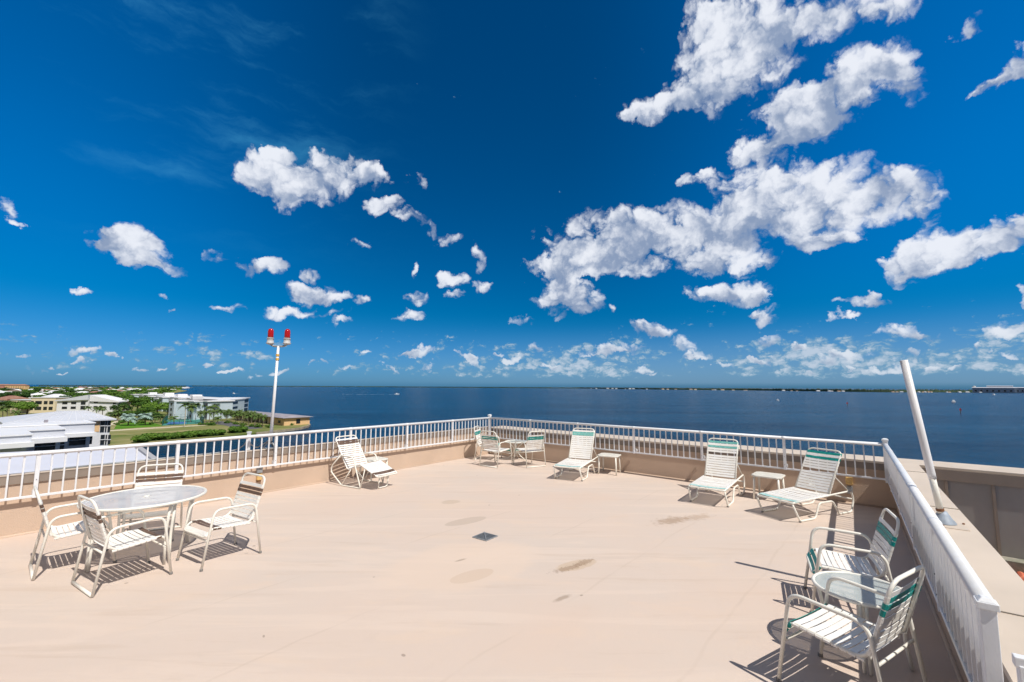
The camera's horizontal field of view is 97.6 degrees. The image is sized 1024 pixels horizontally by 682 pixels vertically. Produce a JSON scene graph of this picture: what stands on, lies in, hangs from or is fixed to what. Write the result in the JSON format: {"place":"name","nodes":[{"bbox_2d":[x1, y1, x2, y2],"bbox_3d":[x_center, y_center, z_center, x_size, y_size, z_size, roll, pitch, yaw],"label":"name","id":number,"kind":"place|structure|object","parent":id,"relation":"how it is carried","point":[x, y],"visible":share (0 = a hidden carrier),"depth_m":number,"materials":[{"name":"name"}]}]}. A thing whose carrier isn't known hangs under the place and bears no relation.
{"place":"outdoors","nodes":[
{"label":"outdoors","id":0,"kind":"place"},
{"bbox_2d":[0,396,29,401],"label":"house","id":1,"kind":"structure","parent":0,"point":[7,398],"depth_m":423.28,"materials":[{"name":"ceramic"}]},
{"bbox_2d":[42,394,65,396],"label":"house","id":2,"kind":"structure","parent":0,"point":[54,395],"depth_m":528.27,"materials":[{"name":"white metal"}]},
{"bbox_2d":[114,422,161,428],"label":"lawn","id":3,"kind":"structure","parent":0,"point":[125,426],"depth_m":218.61,"materials":[{"name":"green plant"}]},
{"bbox_2d":[119,413,137,425],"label":"silver palm","id":4,"kind":"object","parent":3,"relation":"on","point":[130,417],"visible":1,"depth_m":217.44,"materials":[{"name":"green plant"}]},
{"bbox_2d":[137,413,152,424],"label":"silver palm","id":5,"kind":"object","parent":3,"relation":"on","point":[144,416],"visible":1,"depth_m":221.81,"materials":[{"name":"green plant"}]},
{"bbox_2d":[0,387,307,445],"bbox_3d":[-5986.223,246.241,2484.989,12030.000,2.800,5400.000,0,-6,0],"label":"ground","id":6,"kind":"structure","parent":0,"point":[120,439],"depth_m":204.94,"materials":[{"name":"green plant"}]},
{"bbox_2d":[0,405,13,416],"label":"palm tree","id":7,"kind":"object","parent":6,"relation":"on","point":[7,407],"visible":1,"depth_m":226.62,"materials":[{"name":"green plant"}]},
{"bbox_2d":[10,410,21,415],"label":"palm tree","id":8,"kind":"object","parent":6,"relation":"on","point":[17,412],"visible":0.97,"depth_m":234.65,"materials":[{"name":"green plant"}]},
{"bbox_2d":[6,400,25,409],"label":"broadleaf tree","id":9,"kind":"object","parent":6,"relation":"on","point":[9,402],"visible":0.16,"depth_m":304.30,"materials":[{"name":"green plant"}]},
{"bbox_2d":[5,384,29,388],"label":"resort block","id":10,"kind":"structure","parent":6,"relation":"on","point":[22,386],"depth_m":1485.26,"materials":[{"name":"paint"}]},
{"bbox_2d":[10,401,38,414],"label":"broadleaf tree","id":11,"kind":"object","parent":6,"relation":"on","point":[25,405],"visible":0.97,"depth_m":290.75,"materials":[{"name":"green plant"}]},
{"bbox_2d":[10,397,69,412],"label":"yellow apartment block","id":12,"kind":"structure","parent":6,"relation":"on","point":[47,404],"depth_m":312.36,"materials":[{"name":"paint"}]},
{"bbox_2d":[0,410,116,452],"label":"white apartment house","id":13,"kind":"structure","parent":6,"relation":"on","point":[57,430],"depth_m":80.97,"materials":[{"name":"paint"}]},
{"bbox_2d":[34,443,40,450],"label":"window","id":14,"kind":"structure","parent":13,"relation":"in","point":[38,444],"depth_m":72.17,"materials":[{"name":"black glass"}]},
{"bbox_2d":[40,442,64,450],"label":"window","id":15,"kind":"structure","parent":13,"relation":"in","point":[45,445],"depth_m":73.22,"materials":[{"name":"black glass"}]},
{"bbox_2d":[73,436,92,444],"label":"window","id":16,"kind":"structure","parent":13,"relation":"in","point":[76,440],"depth_m":82.58,"materials":[{"name":"black glass"}]},
{"bbox_2d":[100,421,104,431],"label":"window","id":17,"kind":"structure","parent":13,"relation":"in","point":[102,422],"depth_m":89.86,"materials":[{"name":"black glass"}]},
{"bbox_2d":[2,386,181,397],"bbox_3d":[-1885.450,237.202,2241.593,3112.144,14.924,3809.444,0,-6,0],"label":"town greenery","id":18,"kind":"object","parent":6,"relation":"on","point":[126,392],"visible":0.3,"depth_m":1353.94,"materials":[{"name":"green plant"}]},
{"bbox_2d":[0,392,14,396],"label":"tree","id":19,"kind":"object","parent":18,"relation":"on","point":[8,394],"visible":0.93,"depth_m":543.96,"materials":[{"name":"green plant"}]},
{"bbox_2d":[16,393,30,397],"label":"tree","id":20,"kind":"object","parent":18,"relation":"on","point":[26,395],"visible":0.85,"depth_m":533.99,"materials":[{"name":"green plant"}]},
{"bbox_2d":[55,394,129,414],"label":"gabled apartment block","id":21,"kind":"structure","parent":6,"relation":"on","point":[78,403],"depth_m":291.43,"materials":[{"name":"white paint"}]},
{"bbox_2d":[97,405,106,414],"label":"palm tree","id":22,"kind":"object","parent":6,"relation":"on","point":[101,407],"visible":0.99,"depth_m":274.19,"materials":[{"name":"green plant"}]},
{"bbox_2d":[112,409,122,420],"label":"palm tree","id":23,"kind":"object","parent":6,"relation":"on","point":[117,411],"visible":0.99,"depth_m":244.86,"materials":[{"name":"green plant"}]},
{"bbox_2d":[109,402,132,410],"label":"broadleaf tree","id":24,"kind":"object","parent":6,"relation":"on","point":[113,407],"visible":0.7,"depth_m":296.87,"materials":[{"name":"green plant"}]},
{"bbox_2d":[118,410,132,415],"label":"broadleaf tree","id":25,"kind":"object","parent":6,"relation":"on","point":[127,412],"visible":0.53,"depth_m":250.16,"materials":[{"name":"green plant"}]},
{"bbox_2d":[122,396,153,407],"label":"broadleaf tree","id":26,"kind":"object","parent":6,"relation":"on","point":[135,401],"visible":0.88,"depth_m":310.08,"materials":[{"name":"green plant"}]},
{"bbox_2d":[134,411,144,418],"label":"broadleaf tree","id":27,"kind":"object","parent":6,"relation":"on","point":[138,412],"visible":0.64,"depth_m":254.26,"materials":[{"name":"green plant"}]},
{"bbox_2d":[130,435,150,442],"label":"mangrove bush","id":28,"kind":"object","parent":6,"relation":"on","point":[140,439],"visible":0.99,"depth_m":153.89,"materials":[{"name":"green plant"}]},
{"bbox_2d":[136,407,156,412],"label":"broadleaf tree","id":29,"kind":"object","parent":6,"relation":"on","point":[148,409],"visible":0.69,"depth_m":259.51,"materials":[{"name":"green plant"}]},
{"bbox_2d":[141,432,157,440],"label":"mangrove bush","id":30,"kind":"object","parent":6,"relation":"on","point":[152,435],"visible":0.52,"depth_m":158.87,"materials":[{"name":"green plant"}]},
{"bbox_2d":[141,402,168,411],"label":"broadleaf tree","id":31,"kind":"object","parent":6,"relation":"on","point":[161,406],"visible":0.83,"depth_m":284.82,"materials":[{"name":"green plant"}]},
{"bbox_2d":[110,429,202,434],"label":"grass strip","id":32,"kind":"object","parent":6,"relation":"on","point":[152,432],"visible":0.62,"depth_m":186.84,"materials":[{"name":"green plant"}]},
{"bbox_2d":[151,433,164,440],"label":"mangrove bush","id":33,"kind":"object","parent":6,"relation":"on","point":[160,435],"visible":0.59,"depth_m":160.47,"materials":[{"name":"green plant"}]},
{"bbox_2d":[130,392,188,403],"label":"condominium row","id":34,"kind":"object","parent":6,"relation":"on","point":[148,394],"visible":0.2,"depth_m":460.00,"materials":[{"name":"white paint"}]},
{"bbox_2d":[155,432,170,439],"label":"mangrove bush","id":35,"kind":"object","parent":6,"relation":"on","point":[166,434],"visible":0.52,"depth_m":161.98,"materials":[{"name":"green plant"}]},
{"bbox_2d":[167,416,178,423],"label":"palm tree","id":36,"kind":"object","parent":6,"relation":"on","point":[171,418],"visible":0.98,"depth_m":224.91,"materials":[{"name":"green plant"}]},
{"bbox_2d":[169,433,178,438],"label":"mangrove bush","id":37,"kind":"object","parent":6,"relation":"on","point":[172,435],"visible":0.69,"depth_m":163.95,"materials":[{"name":"green plant"}]},
{"bbox_2d":[174,431,189,438],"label":"mangrove bush","id":38,"kind":"object","parent":6,"relation":"on","point":[185,433],"visible":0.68,"depth_m":166.99,"materials":[{"name":"green plant"}]},
{"bbox_2d":[162,414,203,425],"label":"tennis court","id":39,"kind":"object","parent":6,"relation":"on","point":[178,422],"visible":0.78,"depth_m":237.48,"materials":[{"name":"blue"}]},
{"bbox_2d":[148,393,220,410],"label":"condominium row","id":40,"kind":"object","parent":6,"relation":"on","point":[165,397],"visible":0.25,"depth_m":339.22,"materials":[{"name":"white paint"}]},
{"bbox_2d":[177,402,191,419],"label":"palm tree","id":41,"kind":"object","parent":6,"relation":"on","point":[185,404],"visible":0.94,"depth_m":252.39,"materials":[{"name":"green plant"}]},
{"bbox_2d":[181,431,194,437],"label":"mangrove bush","id":42,"kind":"object","parent":6,"relation":"on","point":[185,436],"visible":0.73,"depth_m":167.77,"materials":[{"name":"green plant"}]},
{"bbox_2d":[186,405,196,421],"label":"palm tree","id":43,"kind":"object","parent":6,"relation":"on","point":[190,407],"visible":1,"depth_m":239.26,"materials":[{"name":"green plant"}]},
{"bbox_2d":[192,430,204,436],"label":"mangrove bush","id":44,"kind":"object","parent":6,"relation":"on","point":[201,433],"visible":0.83,"depth_m":171.48,"materials":[{"name":"green plant"}]},
{"bbox_2d":[196,410,205,421],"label":"palm tree","id":45,"kind":"object","parent":6,"relation":"on","point":[200,412],"visible":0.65,"depth_m":234.67,"materials":[{"name":"green plant"}]},
{"bbox_2d":[168,396,234,419],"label":"condominium row","id":46,"kind":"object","parent":6,"relation":"on","point":[224,404],"visible":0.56,"depth_m":265.07,"materials":[{"name":"white paint"}]},
{"bbox_2d":[200,410,213,422],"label":"palm tree","id":47,"kind":"object","parent":6,"relation":"on","point":[208,412],"visible":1,"depth_m":230.07,"materials":[{"name":"green plant"}]},
{"bbox_2d":[205,406,215,421],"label":"palm tree","id":48,"kind":"object","parent":6,"relation":"on","point":[209,408],"visible":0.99,"depth_m":239.70,"materials":[{"name":"green plant"}]},
{"bbox_2d":[174,397,249,418],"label":"condominium row","id":49,"kind":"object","parent":6,"relation":"on","point":[240,403],"visible":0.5,"depth_m":293.24,"materials":[{"name":"white paint"}]},
{"bbox_2d":[207,429,218,435],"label":"mangrove bush","id":50,"kind":"object","parent":6,"relation":"on","point":[214,431],"visible":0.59,"depth_m":175.60,"materials":[{"name":"green plant"}]},
{"bbox_2d":[215,429,226,435],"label":"mangrove bush","id":51,"kind":"object","parent":6,"relation":"on","point":[221,431],"visible":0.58,"depth_m":178.03,"materials":[{"name":"green plant"}]},
{"bbox_2d":[227,426,241,432],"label":"mangrove bush","id":52,"kind":"object","parent":6,"relation":"on","point":[234,429],"visible":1,"depth_m":186.72,"materials":[{"name":"green plant"}]},
{"bbox_2d":[240,426,248,431],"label":"mangrove bush","id":53,"kind":"object","parent":6,"relation":"on","point":[244,428],"visible":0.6,"depth_m":189.54,"materials":[{"name":"green plant"}]},
{"bbox_2d":[243,412,253,424],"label":"palm tree","id":54,"kind":"object","parent":6,"relation":"on","point":[247,415],"visible":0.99,"depth_m":227.15,"materials":[{"name":"green plant"}]},
{"bbox_2d":[252,413,260,424],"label":"palm tree","id":55,"kind":"object","parent":6,"relation":"on","point":[255,415],"visible":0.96,"depth_m":222.45,"materials":[{"name":"green plant"}]},
{"bbox_2d":[259,414,267,425],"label":"palm tree","id":56,"kind":"object","parent":6,"relation":"on","point":[264,416],"visible":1,"depth_m":218.92,"materials":[{"name":"green plant"}]},
{"bbox_2d":[236,411,312,425],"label":"clubhouse","id":57,"kind":"structure","parent":6,"relation":"on","point":[284,419],"depth_m":228.35,"materials":[{"name":"paint"}]},
{"bbox_2d":[255,424,310,434],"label":"sea wall","id":58,"kind":"structure","parent":6,"relation":"on","point":[285,430],"depth_m":200.37,"materials":[{"name":"concrete"}]},
{"bbox_2d":[110,425,204,430],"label":"path","id":59,"kind":"structure","parent":0,"point":[155,427],"depth_m":203.88,"materials":[{"name":"beige concrete"}]},
{"bbox_2d":[215,421,260,428],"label":"road","id":60,"kind":"structure","parent":0,"point":[225,424],"depth_m":226.42,"materials":[{"name":"grey asphalt"}]},
{"bbox_2d":[0,454,957,681],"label":"roof deck","id":61,"kind":"structure","parent":0,"point":[403,575],"depth_m":4.53,"materials":[{"name":"beige concrete"}]},
{"bbox_2d":[28,485,116,580],"bbox_3d":[-5.041,2.103,5.168,0.615,0.917,0.720,-5,-8,41],"label":"patio chair","id":62,"kind":"object","parent":61,"relation":"on","point":[51,530],"visible":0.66,"depth_m":5.04,"materials":[{"name":"white plastic"}]},
{"bbox_2d":[71,495,172,597],"bbox_3d":[-4.139,2.068,4.789,0.615,0.917,0.720,-3,-7,32],"label":"patio chair","id":63,"kind":"object","parent":61,"relation":"on","point":[106,541],"visible":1,"depth_m":4.68,"materials":[{"name":"white plastic"}]},
{"bbox_2d":[77,485,206,571],"bbox_3d":[-4.450,2.229,5.420,1.228,0.703,1.228,2,-6,-20],"label":"glass table","id":64,"kind":"object","parent":61,"relation":"on","point":[142,498],"visible":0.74,"depth_m":5.34,"materials":[{"name":"white glass"}]},
{"bbox_2d":[116,463,183,540],"bbox_3d":[-4.898,2.200,6.121,0.615,0.917,0.720,3,-7,-28],"label":"patio chair","id":65,"kind":"object","parent":61,"relation":"on","point":[131,516],"visible":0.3,"depth_m":6.35,"materials":[{"name":"white plastic"}]},
{"bbox_2d":[176,472,265,571],"bbox_3d":[-3.501,2.138,5.444,0.615,0.917,0.720,-3,-7,32],"label":"patio chair","id":66,"kind":"object","parent":61,"relation":"on","point":[234,522],"visible":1,"depth_m":5.49,"materials":[{"name":"white plastic"}]},
{"bbox_2d":[331,435,396,488],"bbox_3d":[-3.067,2.506,9.356,1.358,0.976,0.627,-3,-7,30],"label":"reclining lounge chair","id":67,"kind":"object","parent":61,"relation":"on","point":[377,468],"visible":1,"depth_m":9.35,"materials":[{"name":"white plastic"}]},
{"bbox_2d":[359,456,387,480],"bbox_3d":[-3.083,2.840,9.982,0.500,0.436,0.500,-4,-7,38],"label":"square side table","id":68,"kind":"object","parent":61,"relation":"on","point":[370,459],"visible":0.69,"depth_m":9.93,"materials":[{"name":"beige plastic"}]},
{"bbox_2d":[472,532,497,540],"bbox_3d":[-0.368,2.670,6.131,0.250,0.024,0.250,-4,-7,37],"label":"floor drain","id":69,"kind":"object","parent":61,"relation":"on","point":[484,536],"visible":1,"depth_m":6.12,"materials":[{"name":"metal"}]},
{"bbox_2d":[474,426,501,460],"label":"patio chair","id":70,"kind":"object","parent":61,"relation":"on","point":[477,434],"visible":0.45,"depth_m":12.72,"materials":[{"name":"white plastic"}]},
{"bbox_2d":[479,430,512,467],"bbox_3d":[-0.423,2.796,11.763,0.615,0.917,0.720,-4,-7,36],"label":"patio chair","id":71,"kind":"object","parent":61,"relation":"on","point":[494,448],"visible":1,"depth_m":11.61,"materials":[{"name":"white plastic"}]},
{"bbox_2d":[505,440,526,459],"bbox_3d":[0.105,3.093,12.672,0.642,0.511,0.642,4,-7,-30],"label":"round side table","id":72,"kind":"object","parent":61,"relation":"on","point":[512,441],"visible":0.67,"depth_m":12.67,"materials":[{"name":"white glass"}]},
{"bbox_2d":[513,431,545,467],"bbox_3d":[0.466,2.802,11.782,0.615,0.917,0.720,4,-7,-31],"label":"patio chair","id":73,"kind":"object","parent":61,"relation":"on","point":[530,448],"visible":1,"depth_m":11.61,"materials":[{"name":"white plastic"}]},
{"bbox_2d":[553,428,597,480],"bbox_3d":[1.539,2.620,10.554,0.656,1.039,1.605,-3,-6,26],"label":"sun lounger","id":74,"kind":"object","parent":61,"relation":"on","point":[583,449],"visible":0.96,"depth_m":10.78,"materials":[{"name":"white plastic"}]},
{"bbox_2d":[597,453,620,474],"bbox_3d":[2.336,2.942,10.738,0.500,0.436,0.500,-3,-6,26],"label":"square side table","id":75,"kind":"object","parent":61,"relation":"on","point":[612,455],"visible":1,"depth_m":10.63,"materials":[{"name":"beige plastic"}]},
{"bbox_2d":[688,438,744,507],"bbox_3d":[3.879,2.419,8.469,0.656,1.039,1.605,-4,-7,38],"label":"sun lounger","id":76,"kind":"object","parent":61,"relation":"on","point":[725,484],"visible":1,"depth_m":8.63,"materials":[{"name":"white plastic"}]},
{"bbox_2d":[751,471,784,498],"bbox_3d":[4.787,2.711,8.351,0.500,0.436,0.500,-5,-8,41],"label":"square side table","id":77,"kind":"object","parent":61,"relation":"on","point":[768,475],"visible":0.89,"depth_m":8.32,"materials":[{"name":"beige plastic"}]},
{"bbox_2d":[756,447,853,522],"bbox_3d":[4.874,2.339,7.465,1.605,1.004,0.656,3,-6,-25],"label":"sun lounger","id":78,"kind":"object","parent":61,"relation":"on","point":[795,490],"visible":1,"depth_m":7.49,"materials":[{"name":"white plastic"}]},
{"bbox_2d":[776,565,927,681],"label":"patio chair","id":79,"kind":"object","parent":61,"relation":"on","point":[878,635],"visible":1,"depth_m":2.95,"materials":[{"name":"white plastic"}]},
{"bbox_2d":[803,508,900,621],"bbox_3d":[3.175,2.045,4.228,0.720,0.917,0.615,-3,-7,28],"label":"patio chair","id":80,"kind":"object","parent":61,"relation":"on","point":[874,553],"visible":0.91,"depth_m":4.15,"materials":[{"name":"white plastic"}]},
{"bbox_2d":[811,571,914,675],"bbox_3d":[2.710,2.164,3.460,0.642,0.505,0.642,1,-6,-10],"label":"round side table","id":81,"kind":"object","parent":61,"relation":"on","point":[863,600],"visible":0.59,"depth_m":3.45,"materials":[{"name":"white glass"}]},
{"bbox_2d":[0,0,1023,388],"label":"sky","id":82,"kind":"structure","parent":0,"point":[448,193],"materials":[{"name":"blue"}]},
{"bbox_2d":[29,385,1023,467],"bbox_3d":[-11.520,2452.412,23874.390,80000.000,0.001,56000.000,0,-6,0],"label":"bay water","id":83,"kind":"structure","parent":0,"point":[984,429],"depth_m":352.99,"materials":[{"name":"blue liquid"}]},
{"bbox_2d":[38,385,185,386],"bbox_3d":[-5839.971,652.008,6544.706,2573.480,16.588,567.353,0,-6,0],"label":"shore trees","id":84,"kind":"object","parent":83,"relation":"on","point":[108,385],"visible":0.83,"depth_m":6267.71,"materials":[{"name":"green plant"}]},
{"bbox_2d":[209,385,578,387],"bbox_3d":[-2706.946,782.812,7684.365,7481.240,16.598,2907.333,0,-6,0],"label":"shore trees","id":85,"kind":"object","parent":83,"relation":"on","point":[402,386],"visible":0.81,"depth_m":8457.83,"materials":[{"name":"green plant"}]},
{"bbox_2d":[576,387,972,391],"bbox_3d":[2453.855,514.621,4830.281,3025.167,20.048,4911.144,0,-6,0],"label":"shore trees","id":86,"kind":"object","parent":83,"relation":"on","point":[868,390],"visible":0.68,"depth_m":2921.43,"materials":[{"name":"green plant"}]},
{"bbox_2d":[972,387,1014,392],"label":"waterfront hall","id":87,"kind":"structure","parent":83,"relation":"on","point":[994,389],"depth_m":2328.87,"materials":[{"name":"white"}]},
{"bbox_2d":[1014,387,1023,392],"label":"waterfront hall","id":88,"kind":"structure","parent":83,"relation":"on","point":[1019,389],"depth_m":2338.11,"materials":[{"name":"white"}]},
{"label":"condominium building","id":89,"kind":"object","parent":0,"visible":0},
{"bbox_2d":[0,447,155,474],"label":"wing roof","id":90,"kind":"structure","parent":89,"relation":"on","point":[16,464],"depth_m":19.56,"materials":[{"name":"grey metal"}]},
{"bbox_2d":[0,426,491,538],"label":"parapet wall","id":91,"kind":"structure","parent":89,"relation":"on","point":[18,517],"depth_m":8.09,"materials":[{"name":"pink paint"}]},
{"bbox_2d":[53,441,267,469],"bbox_3d":[-5.670,1.891,7.629,0.028,0.187,3.006,-4,-7,38],"label":"conduit","id":92,"kind":"object","parent":91,"relation":"on","point":[155,458],"visible":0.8,"depth_m":7.32,"materials":[{"name":"metal"}]},
{"bbox_2d":[0,414,491,501],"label":"railing","id":93,"kind":"object","parent":91,"relation":"attached to","point":[37,454],"visible":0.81,"depth_m":8.01,"materials":[{"name":"white metal"}]},
{"bbox_2d":[247,431,251,449],"bbox_3d":[-4.992,1.894,8.496,0.065,0.345,0.065,0,-6,0],"label":"short post","id":94,"kind":"object","parent":91,"relation":"on","point":[249,440],"visible":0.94,"depth_m":8.48,"materials":[{"name":"white paint"}]},
{"bbox_2d":[256,464,262,481],"bbox_3d":[-4.811,2.514,8.530,0.070,0.328,0.100,-4,-7,38],"label":"wall light","id":95,"kind":"object","parent":91,"relation":"attached to","point":[259,471],"visible":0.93,"depth_m":8.51,"materials":[{"name":"metal"}]},
{"bbox_2d":[262,328,290,448],"bbox_3d":[-4.704,0.933,8.929,0.452,2.373,0.281,3,-7,-27],"label":"obstruction beacon","id":96,"kind":"object","parent":91,"relation":"on","point":[270,339],"visible":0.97,"depth_m":8.92,"materials":[{"name":"white paint"}]},
{"bbox_2d":[491,426,1023,509],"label":"parapet wall","id":97,"kind":"structure","parent":89,"relation":"on","point":[876,493],"depth_m":9.26,"materials":[{"name":"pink paint"}]},
{"bbox_2d":[490,417,887,482],"bbox_3d":[2.901,2.325,10.667,9.341,0.743,0.171,-5,-8,41],"label":"railing","id":98,"kind":"object","parent":97,"relation":"attached to","point":[817,440],"visible":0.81,"depth_m":9.64,"materials":[{"name":"white metal"}]},
{"bbox_2d":[845,477,852,493],"bbox_3d":[6.030,2.583,8.006,0.100,0.290,0.060,-5,-8,41],"label":"wall light","id":99,"kind":"object","parent":97,"relation":"attached to","point":[849,480],"visible":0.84,"depth_m":7.99,"materials":[{"name":"orange plastic"}]},
{"bbox_2d":[921,467,1023,572],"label":"metal wall cladding","id":100,"kind":"structure","parent":97,"relation":"attached to","point":[989,506],"depth_m":6.84,"materials":[{"name":"metal"}]},
{"bbox_2d":[895,462,1023,681],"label":"parapet wall","id":101,"kind":"structure","parent":89,"relation":"on","point":[1000,578],"depth_m":3.23,"materials":[{"name":"pink paint"}]},
{"bbox_2d":[900,360,969,530],"bbox_3d":[3.989,0.943,4.269,0.378,1.526,0.382,-4,-7,37],"label":"leaning pipe","id":102,"kind":"object","parent":101,"relation":"on","point":[945,518],"visible":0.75,"depth_m":4.22,"materials":[{"name":"white plastic"}]},
{"bbox_2d":[883,443,1003,681],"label":"railing","id":103,"kind":"object","parent":101,"relation":"attached to","point":[968,606],"visible":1,"depth_m":2.65,"materials":[{"name":"white metal"}]},
{"bbox_2d":[1011,653,1023,681],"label":"railing","id":104,"kind":"object","parent":101,"relation":"on","point":[1018,661],"visible":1,"depth_m":1.78,"materials":[{"name":"white metal"}]},
{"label":"lower roof","id":105,"kind":"structure","parent":0,"visible":0},
{"bbox_2d":[1016,571,1023,580],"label":"tile stack","id":106,"kind":"object","parent":105,"relation":"on","point":[1020,574],"visible":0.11,"depth_m":6.37,"materials":[{"name":"orange ceramic"}]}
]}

